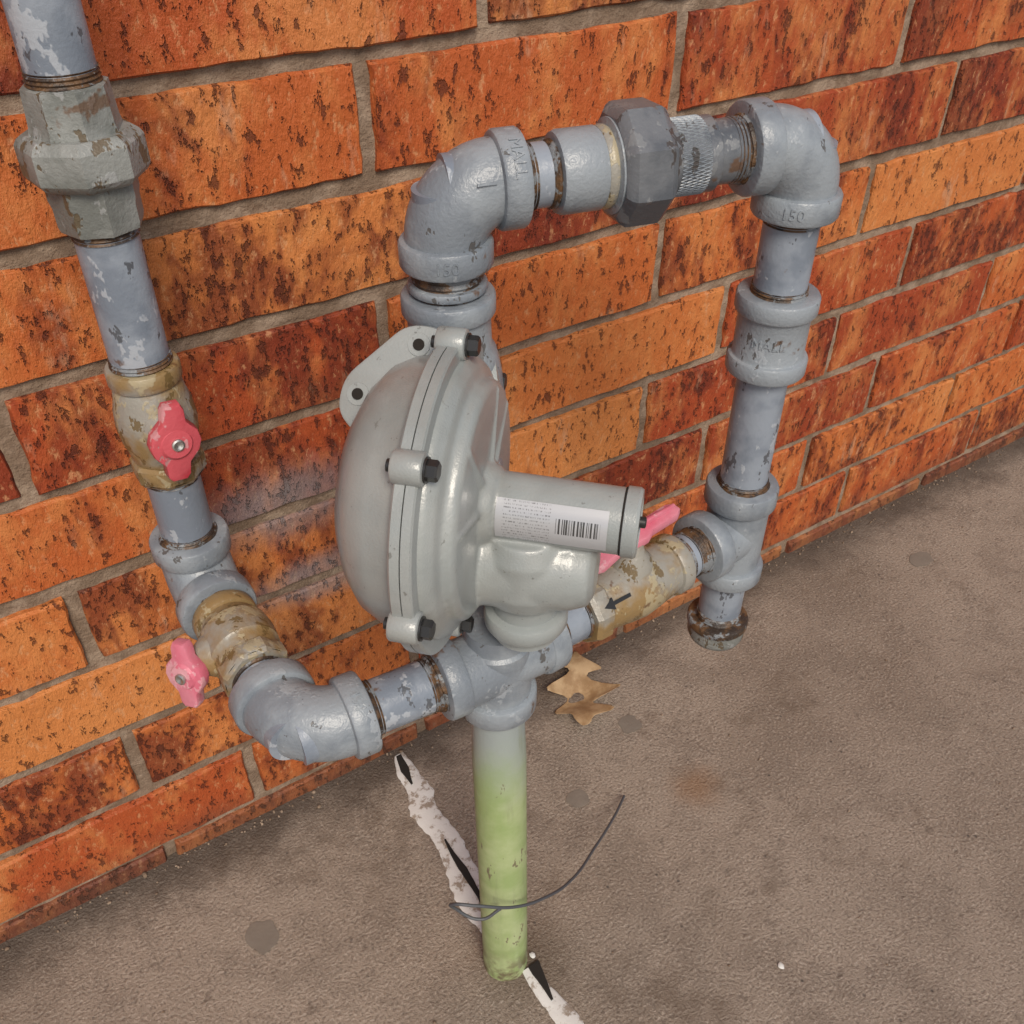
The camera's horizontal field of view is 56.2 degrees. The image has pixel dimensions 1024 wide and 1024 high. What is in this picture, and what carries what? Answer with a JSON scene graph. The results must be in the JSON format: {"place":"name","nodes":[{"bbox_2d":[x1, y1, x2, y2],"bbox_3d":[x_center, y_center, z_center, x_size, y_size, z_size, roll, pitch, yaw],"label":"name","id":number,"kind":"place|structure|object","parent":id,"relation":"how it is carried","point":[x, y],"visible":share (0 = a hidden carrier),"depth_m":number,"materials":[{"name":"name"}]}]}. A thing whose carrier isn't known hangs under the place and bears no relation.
{"place":"outdoors","nodes":[
{"label":"outdoors","id":0,"kind":"place"},
{"bbox_2d":[0,437,1023,1023],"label":"concrete ground","id":1,"kind":"structure","parent":0,"point":[716,851],"depth_m":0.89,"materials":[{"name":"grey concrete"}]},
{"bbox_2d":[1,0,843,980],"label":"gas piping","id":2,"kind":"object","parent":1,"relation":"on","point":[469,196],"visible":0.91,"depth_m":0.54,"materials":[{"name":"paint"}]},
{"bbox_2d":[13,61,150,247],"bbox_3d":[-0.203,-0.169,0.455,0.054,0.078,0.054,-29,47,-31],"label":"pipe union","id":3,"kind":"object","parent":2,"relation":"attached to","point":[81,151],"visible":0.88,"depth_m":0.44,"materials":[{"name":"grey metal"}]},
{"bbox_2d":[104,345,206,491],"bbox_3d":[-0.199,-0.050,0.543,0.045,0.082,0.058,-22,44,-25],"label":"shutoff valve","id":4,"kind":"object","parent":2,"relation":"attached to","point":[154,410],"visible":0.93,"depth_m":0.53,"materials":[{"name":"gold metal"}]},
{"bbox_2d":[166,589,288,707],"bbox_3d":[-0.174,0.084,0.576,0.067,0.047,0.070,-22,44,-25],"label":"shutoff valve","id":5,"kind":"object","parent":2,"relation":"attached to","point":[235,632],"visible":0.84,"depth_m":0.56,"materials":[{"name":"gold metal"}]},
{"bbox_2d":[334,281,646,654],"bbox_3d":[-0.029,0.005,0.515,0.150,0.219,0.174,-22,44,-25],"label":"gas pressure regulator","id":6,"kind":"object","parent":2,"relation":"attached to","point":[448,523],"visible":1,"depth_m":0.46,"materials":[{"name":"paint"}]},
{"bbox_2d":[582,503,697,641],"bbox_3d":[0.076,0.039,0.618,0.095,0.070,0.045,-26,45,-28],"label":"shutoff valve","id":7,"kind":"object","parent":2,"relation":"attached to","point":[657,571],"visible":0.73,"depth_m":0.61,"materials":[{"name":"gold metal"}]},
{"bbox_2d":[540,97,750,226],"bbox_3d":[0.067,-0.178,0.488,0.107,0.059,0.059,-11,40,-13],"label":"pipe union","id":8,"kind":"object","parent":2,"relation":"attached to","point":[633,162],"visible":0.96,"depth_m":0.47,"materials":[{"name":"metal"}]},
{"bbox_2d":[395,752,583,1023],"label":"pavement joint","id":9,"kind":"object","parent":1,"relation":"on","point":[462,872],"visible":0.81,"depth_m":0.88,"materials":[{"name":"white paint"}]},
{"bbox_2d":[0,0,1023,943],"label":"bricks","id":10,"kind":"object","parent":1,"relation":"on","point":[218,144],"visible":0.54,"depth_m":0.75,"materials":[{"name":"brick"}]},
{"bbox_2d":[0,0,1023,924],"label":"mortar","id":11,"kind":"object","parent":10,"relation":"attached to","point":[370,178],"visible":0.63,"depth_m":0.71,"materials":[{"name":"grey concrete"}]},
{"bbox_2d":[1,443,1023,1023],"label":"debris","id":12,"kind":"object","parent":1,"relation":"on","point":[145,875],"visible":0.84,"depth_m":0.94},
{"bbox_2d":[449,795,624,920],"bbox_3d":[0.047,0.284,0.797,0.042,0.150,0.246,27,46,30],"label":"tracer wire","id":13,"kind":"object","parent":1,"relation":"on","point":[498,908],"visible":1,"depth_m":0.71,"materials":[{"name":"grey metal"}]},
{"bbox_2d":[547,651,619,725],"bbox_3d":[0.069,0.184,1.032,0.082,0.025,0.112,-22,44,-25],"label":"oak leaf","id":14,"kind":"object","parent":1,"relation":"on","point":[571,682],"visible":0.91,"depth_m":1.03,"materials":[{"name":"brown plant"}]},
{"bbox_2d":[245,552,932,968],"bbox_3d":[0.219,0.276,0.931,0.907,0.003,0.291,-22,44,-25],"label":"ground stain","id":15,"kind":"object","parent":1,"relation":"on","point":[261,936],"visible":1,"depth_m":0.83,"materials":[{"name":"grey concrete"}]}
]}

